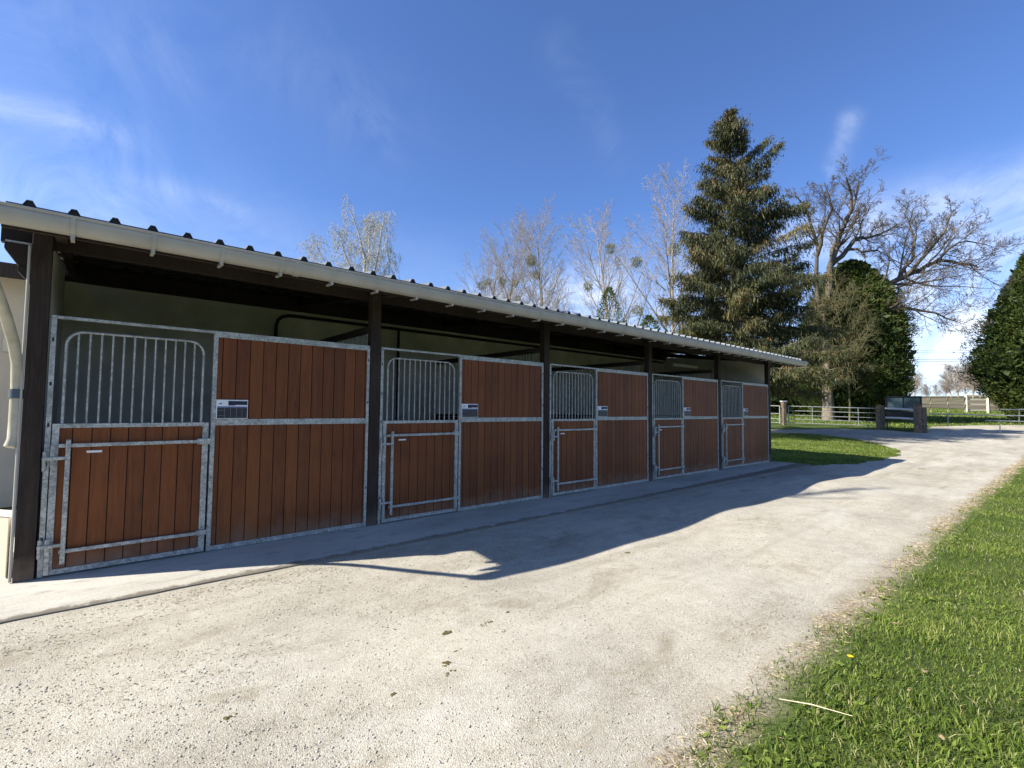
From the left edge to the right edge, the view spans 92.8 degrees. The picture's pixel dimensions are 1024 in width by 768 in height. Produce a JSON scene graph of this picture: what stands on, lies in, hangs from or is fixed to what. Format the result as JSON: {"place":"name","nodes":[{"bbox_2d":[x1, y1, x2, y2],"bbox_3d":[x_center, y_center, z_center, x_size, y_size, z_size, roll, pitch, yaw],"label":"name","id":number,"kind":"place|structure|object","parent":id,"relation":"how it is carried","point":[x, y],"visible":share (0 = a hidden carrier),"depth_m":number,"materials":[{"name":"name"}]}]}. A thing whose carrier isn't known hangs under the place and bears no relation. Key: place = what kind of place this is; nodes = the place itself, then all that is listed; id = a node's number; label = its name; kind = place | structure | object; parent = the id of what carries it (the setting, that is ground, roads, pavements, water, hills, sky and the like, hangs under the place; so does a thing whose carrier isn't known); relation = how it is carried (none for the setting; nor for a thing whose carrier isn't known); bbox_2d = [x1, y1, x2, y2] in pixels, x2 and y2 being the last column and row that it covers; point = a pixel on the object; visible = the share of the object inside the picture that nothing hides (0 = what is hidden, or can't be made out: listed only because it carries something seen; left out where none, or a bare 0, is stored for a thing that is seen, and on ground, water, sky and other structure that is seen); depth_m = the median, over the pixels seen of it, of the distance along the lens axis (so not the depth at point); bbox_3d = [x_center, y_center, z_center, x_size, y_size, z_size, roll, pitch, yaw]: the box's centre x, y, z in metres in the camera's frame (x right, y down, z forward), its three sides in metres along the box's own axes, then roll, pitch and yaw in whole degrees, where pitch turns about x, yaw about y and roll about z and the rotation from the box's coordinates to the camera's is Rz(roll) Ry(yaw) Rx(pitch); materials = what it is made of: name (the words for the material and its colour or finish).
{"place":"outdoors","nodes":[
{"label":"outdoors","id":0,"kind":"place"},
{"bbox_2d":[0,425,1023,767],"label":"gravel track","id":1,"kind":"structure","parent":0,"point":[924,469],"depth_m":3.28,"materials":[{"name":"grey gravel"}]},
{"bbox_2d":[223,713,236,719],"bbox_3d":[-1.411,1.667,2.441,0.069,0.009,0.044,3,-4,-41],"label":"dung clump","id":2,"kind":"object","parent":1,"relation":"on","point":[227,717],"visible":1,"depth_m":2.44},
{"bbox_2d":[441,661,450,666],"bbox_3d":[-0.399,1.684,2.939,0.064,0.010,0.071,-2,-4,36],"label":"dung clump","id":3,"kind":"object","parent":1,"relation":"on","point":[446,662],"visible":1,"depth_m":2.94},
{"bbox_2d":[442,630,451,634],"bbox_3d":[-0.448,1.706,3.349,0.077,0.012,0.063,1,-3,-18],"label":"dung clump","id":4,"kind":"object","parent":1,"relation":"on","point":[446,632],"visible":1,"depth_m":3.34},
{"bbox_2d":[2,465,964,752],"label":"straw wisps","id":5,"kind":"object","parent":1,"relation":"on","point":[314,643],"visible":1,"depth_m":3.54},
{"bbox_2d":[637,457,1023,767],"bbox_3d":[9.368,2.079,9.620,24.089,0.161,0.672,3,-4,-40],"label":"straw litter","id":6,"kind":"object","parent":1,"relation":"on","point":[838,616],"visible":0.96,"depth_m":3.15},
{"bbox_2d":[928,409,1023,432],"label":"metal barrier","id":7,"kind":"object","parent":1,"relation":"on","point":[948,414],"visible":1,"depth_m":26.96,"materials":[{"name":"metal"}]},
{"bbox_2d":[0,396,1023,767],"bbox_3d":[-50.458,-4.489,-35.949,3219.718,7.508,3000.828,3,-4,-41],"label":"ground","id":8,"kind":"structure","parent":0,"point":[794,424],"depth_m":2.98,"materials":[{"name":"green plant"}]},
{"bbox_2d":[0,262,29,507],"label":"house","id":9,"kind":"structure","parent":8,"relation":"on","point":[13,281],"depth_m":7.40,"materials":[{"name":"paint"}]},
{"bbox_2d":[295,195,402,279],"bbox_3d":[-10.314,-4.814,30.060,7.238,13.562,4.981,0,-3,6],"label":"birch tree","id":10,"kind":"object","parent":8,"relation":"on","point":[363,244],"visible":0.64,"depth_m":29.63,"materials":[{"name":"grey plant"}]},
{"bbox_2d":[0,461,810,623],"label":"concrete apron","id":11,"kind":"object","parent":8,"relation":"on","point":[50,594],"visible":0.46,"depth_m":5.13,"materials":[{"name":"grey concrete"}]},
{"bbox_2d":[0,509,11,578],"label":"wall","id":12,"kind":"structure","parent":11,"relation":"on","point":[5,523],"depth_m":4.30,"materials":[{"name":"white paint"}]},
{"bbox_2d":[0,200,807,582],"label":"stable block","id":13,"kind":"structure","parent":11,"relation":"on","point":[140,352],"depth_m":6.65,"materials":[{"name":"wood"}]},
{"bbox_2d":[36,331,209,575],"bbox_3d":[-3.675,0.621,4.731,1.275,2.201,0.102,3,-4,-41],"label":"stall door","id":14,"kind":"structure","parent":13,"relation":"in","point":[120,493],"depth_m":4.69,"materials":[{"name":"wood"}]},
{"bbox_2d":[216,400,247,418],"bbox_3d":[-3.049,0.275,5.310,0.306,0.206,0.008,3,-4,-41],"label":"stall board","id":15,"kind":"object","parent":13,"relation":"attached to","point":[231,409],"visible":1,"depth_m":5.31,"materials":[{"name":"white plastic"}]},
{"bbox_2d":[379,357,459,522],"bbox_3d":[-1.266,0.751,6.834,1.275,2.201,0.102,3,-4,-41],"label":"stall door","id":16,"kind":"structure","parent":13,"relation":"in","point":[419,465],"depth_m":6.81,"materials":[{"name":"wood"}]},
{"bbox_2d":[461,404,477,416],"bbox_3d":[-0.641,0.405,7.413,0.306,0.206,0.008,3,-4,-41],"label":"stall board","id":17,"kind":"object","parent":13,"relation":"attached to","point":[469,410],"visible":1,"depth_m":7.41,"materials":[{"name":"white plastic"}]},
{"bbox_2d":[551,371,597,495],"bbox_3d":[1.142,0.881,8.936,1.275,2.201,0.102,3,-4,-41],"label":"stall door","id":18,"kind":"structure","parent":13,"relation":"in","point":[573,441],"depth_m":8.93,"materials":[{"name":"wood"}]},
{"bbox_2d":[597,406,606,416],"bbox_3d":[1.768,0.535,9.516,0.306,0.206,0.008,3,-4,-41],"label":"stall board","id":19,"kind":"object","parent":13,"relation":"attached to","point":[601,411],"visible":1,"depth_m":9.50,"materials":[{"name":"white plastic"}]},
{"bbox_2d":[653,379,684,479],"bbox_3d":[3.551,1.011,11.039,1.275,2.201,0.102,3,-4,-41],"label":"stall door","id":20,"kind":"structure","parent":13,"relation":"in","point":[667,432],"depth_m":11.05,"materials":[{"name":"wood"}]},
{"bbox_2d":[670,363,697,368],"bbox_3d":[5.090,-0.528,14.382,1.400,0.080,0.120,3,-4,-41],"label":"ceiling light","id":21,"kind":"object","parent":13,"relation":"hanging from","point":[683,365],"visible":1,"depth_m":14.27,"materials":[{"name":"grey plastic"}]},
{"bbox_2d":[684,408,690,415],"bbox_3d":[4.176,0.666,11.619,0.306,0.206,0.008,3,-4,-41],"label":"stall board","id":22,"kind":"object","parent":13,"relation":"attached to","point":[686,411],"visible":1,"depth_m":11.62,"materials":[{"name":"white plastic"}]},
{"bbox_2d":[722,385,744,468],"bbox_3d":[5.959,1.141,13.142,1.275,2.201,0.102,3,-4,-41],"label":"stall door","id":23,"kind":"structure","parent":13,"relation":"in","point":[732,427],"depth_m":13.15,"materials":[{"name":"wood"}]},
{"bbox_2d":[743,409,747,415],"bbox_3d":[6.585,0.796,13.721,0.306,0.206,0.008,3,-4,-41],"label":"stall board","id":24,"kind":"object","parent":13,"relation":"attached to","point":[745,412],"visible":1,"depth_m":13.70,"materials":[{"name":"white plastic"}]},
{"bbox_2d":[451,226,529,301],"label":"bare tree","id":25,"kind":"object","parent":8,"relation":"on","point":[485,284],"visible":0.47,"depth_m":51.60,"materials":[{"name":"grey plant"}]},
{"bbox_2d":[473,205,574,308],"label":"bare tree","id":26,"kind":"object","parent":8,"relation":"on","point":[501,284],"visible":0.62,"depth_m":49.59,"materials":[{"name":"grey plant"}]},
{"bbox_2d":[509,193,576,312],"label":"bare tree","id":27,"kind":"object","parent":8,"relation":"on","point":[533,263],"visible":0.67,"depth_m":47.88,"materials":[{"name":"brown plant"}]},
{"bbox_2d":[529,198,666,325],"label":"bare tree","id":28,"kind":"object","parent":8,"relation":"on","point":[604,270],"visible":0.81,"depth_m":43.66,"materials":[{"name":"grey plant"}]},
{"bbox_2d":[593,286,625,322],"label":"pine tree","id":29,"kind":"object","parent":8,"relation":"on","point":[608,290],"visible":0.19,"depth_m":40.34,"materials":[{"name":"green plant"}]},
{"bbox_2d":[640,315,660,329],"bbox_3d":[10.774,-1.387,38.186,4.727,8.375,4.481,3,-4,-41],"label":"pine tree","id":30,"kind":"object","parent":8,"relation":"on","point":[648,319],"visible":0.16,"depth_m":38.16,"materials":[{"name":"green plant"}]},
{"bbox_2d":[607,159,713,354],"bbox_3d":[12.944,-8.072,39.630,9.700,21.756,9.794,3,-4,-41],"label":"bare tree","id":31,"kind":"object","parent":8,"relation":"on","point":[637,261],"visible":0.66,"depth_m":39.68,"materials":[{"name":"grey plant"}]},
{"bbox_2d":[653,105,851,407],"bbox_3d":[11.383,-5.458,24.075,8.262,16.313,8.727,3,-4,-41],"label":"spruce tree","id":32,"kind":"object","parent":8,"relation":"on","point":[741,287],"visible":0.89,"depth_m":22.68,"materials":[{"name":"green plant"}]},
{"bbox_2d":[780,401,786,424],"bbox_3d":[16.755,1.837,30.040,0.280,1.590,0.280,1,-3,-6],"label":"gate post","id":33,"kind":"object","parent":8,"relation":"on","point":[783,414],"visible":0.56,"depth_m":29.93,"materials":[{"name":"beige stone"}]},
{"bbox_2d":[771,405,779,422],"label":"field gate","id":34,"kind":"structure","parent":33,"relation":"attached to","point":[776,413],"depth_m":30.10,"materials":[{"name":"metal"}]},
{"bbox_2d":[770,365,803,413],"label":"shrub","id":35,"kind":"object","parent":8,"relation":"on","point":[775,402],"visible":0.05,"depth_m":42.32,"materials":[{"name":"green plant"}]},
{"bbox_2d":[776,366,810,413],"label":"shrub","id":36,"kind":"object","parent":8,"relation":"on","point":[800,410],"visible":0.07,"depth_m":41.95,"materials":[{"name":"green plant"}]},
{"bbox_2d":[779,698,851,715],"bbox_3d":[1.534,1.639,2.470,0.317,0.024,0.006,-1,-4,34],"label":"straw stick","id":37,"kind":"object","parent":8,"relation":"on","point":[814,705],"visible":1,"depth_m":2.47,"materials":[{"name":"beige plant"}]},
{"bbox_2d":[773,296,881,419],"bbox_3d":[22.603,-1.871,35.405,6.686,9.236,7.193,2,-3,-27],"label":"spruce tree","id":38,"kind":"object","parent":8,"relation":"on","point":[842,376],"visible":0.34,"depth_m":34.25,"materials":[{"name":"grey plant"}]},
{"bbox_2d":[771,433,900,465],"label":"grass","id":39,"kind":"structure","parent":8,"relation":"on","point":[810,446],"depth_m":18.24,"materials":[{"name":"green plant"}]},
{"bbox_2d":[801,265,900,421],"bbox_3d":[22.873,-2.995,33.873,7.836,11.457,5.884,3,-4,-41],"label":"bare tree","id":40,"kind":"object","parent":8,"relation":"on","point":[859,346],"visible":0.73,"depth_m":33.37,"materials":[{"name":"brown plant"}]},
{"bbox_2d":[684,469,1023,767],"bbox_3d":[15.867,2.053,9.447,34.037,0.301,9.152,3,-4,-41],"label":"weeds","id":41,"kind":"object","parent":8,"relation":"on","point":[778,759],"visible":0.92,"depth_m":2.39,"materials":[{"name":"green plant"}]},
{"bbox_2d":[796,258,924,419],"bbox_3d":[25.639,-3.332,36.954,8.409,12.369,8.559,3,-4,-41],"label":"conifer","id":42,"kind":"object","parent":8,"relation":"on","point":[894,347],"visible":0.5,"depth_m":34.21,"materials":[{"name":"green plant"}]},
{"bbox_2d":[875,406,885,428],"bbox_3d":[21.654,1.999,28.630,0.380,1.460,0.260,1,-3,-6],"label":"gate post","id":43,"kind":"object","parent":8,"relation":"on","point":[880,417],"visible":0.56,"depth_m":28.52,"materials":[{"name":"grey stone"}]},
{"bbox_2d":[788,406,875,425],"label":"field gate","id":44,"kind":"structure","parent":43,"relation":"attached to","point":[858,417],"depth_m":29.60,"materials":[{"name":"metal"}]},
{"bbox_2d":[770,145,1023,418],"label":"bare tree","id":45,"kind":"object","parent":8,"relation":"on","point":[834,249],"visible":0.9,"depth_m":35.28,"materials":[{"name":"brown plant"}]},
{"bbox_2d":[885,396,921,428],"bbox_3d":[22.539,1.674,28.040,1.673,1.950,0.100,-1,-3,29],"label":"notice board","id":46,"kind":"object","parent":8,"relation":"on","point":[908,402],"visible":0.81,"depth_m":28.11,"materials":[{"name":"black metal"}]},
{"bbox_2d":[913,404,922,432],"bbox_3d":[21.943,1.923,26.336,0.270,1.650,0.260,1,-3,-6],"label":"gate post","id":47,"kind":"object","parent":8,"relation":"on","point":[917,415],"visible":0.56,"depth_m":26.23,"materials":[{"name":"grey stone"}]},
{"bbox_2d":[885,407,913,419],"bbox_3d":[21.907,1.673,27.326,0.141,0.734,2.121,1,-3,-7],"label":"rail fence","id":48,"kind":"object","parent":47,"relation":"attached to","point":[904,409],"visible":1,"depth_m":27.44,"materials":[{"name":"silver metal"}]},
{"bbox_2d":[922,407,927,432],"bbox_3d":[22.370,2.014,26.531,0.270,1.480,0.260,1,-3,-6],"label":"gate post","id":49,"kind":"object","parent":8,"relation":"on","point":[924,417],"visible":0.39,"depth_m":26.41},
{"bbox_2d":[922,397,965,411],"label":"paddock fence","id":50,"kind":"object","parent":8,"relation":"on","point":[947,404],"visible":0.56,"depth_m":49.69,"materials":[{"name":"beige wood"}]},
{"bbox_2d":[964,394,988,412],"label":"timber gate","id":51,"kind":"structure","parent":8,"relation":"on","point":[967,404],"depth_m":49.99,"materials":[{"name":"white wood"}]},
{"bbox_2d":[948,246,1023,422],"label":"conifer","id":52,"kind":"object","parent":8,"relation":"on","point":[996,369],"visible":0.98,"depth_m":35.05,"materials":[{"name":"green plant"}]},
{"bbox_2d":[0,0,1023,395],"label":"sky","id":53,"kind":"structure","parent":0,"point":[239,123],"materials":[{"name":"blue"}]},
{"bbox_2d":[771,408,1023,429],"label":"grass","id":54,"kind":"structure","parent":0,"point":[971,418],"depth_m":36.49,"materials":[{"name":"green plant"}]},
{"bbox_2d":[917,359,952,359],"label":"power cable","id":55,"kind":"object","parent":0,"point":[935,359],"visible":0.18,"depth_m":61.12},
{"bbox_2d":[918,361,952,361],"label":"power cable","id":56,"kind":"object","parent":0,"point":[935,361],"visible":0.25,"depth_m":61.12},
{"bbox_2d":[922,396,999,409],"bbox_3d":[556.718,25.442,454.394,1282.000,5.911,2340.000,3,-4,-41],"label":"field","id":57,"kind":"structure","parent":0,"point":[955,402],"depth_m":78.75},
{"bbox_2d":[911,371,925,395],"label":"distant tree","id":58,"kind":"object","parent":57,"relation":"on","point":[917,379],"visible":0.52,"depth_m":124.63,"materials":[{"name":"grey plant"}]},
{"bbox_2d":[918,384,931,398],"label":"distant tree","id":59,"kind":"object","parent":57,"relation":"on","point":[926,391],"visible":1,"depth_m":111.31,"materials":[{"name":"grey plant"}]},
{"bbox_2d":[932,384,941,396],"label":"distant tree","id":60,"kind":"object","parent":57,"relation":"on","point":[936,391],"visible":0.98,"depth_m":118.26,"materials":[{"name":"grey plant"}]},
{"bbox_2d":[936,370,966,396],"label":"distant tree","id":61,"kind":"object","parent":57,"relation":"on","point":[947,384],"visible":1,"depth_m":111.65,"materials":[{"name":"grey plant"}]},
{"bbox_2d":[938,364,966,396],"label":"distant tree","id":62,"kind":"object","parent":57,"relation":"on","point":[950,369],"visible":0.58,"depth_m":119.10,"materials":[{"name":"grey plant"}]},
{"bbox_2d":[948,359,971,393],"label":"distant tree","id":63,"kind":"object","parent":57,"relation":"on","point":[964,363],"visible":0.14,"depth_m":125.04,"materials":[{"name":"grey plant"}]},
{"bbox_2d":[956,364,981,397],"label":"distant tree","id":64,"kind":"object","parent":57,"relation":"on","point":[970,386],"visible":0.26,"depth_m":111.79,"materials":[{"name":"grey plant"}]}
]}

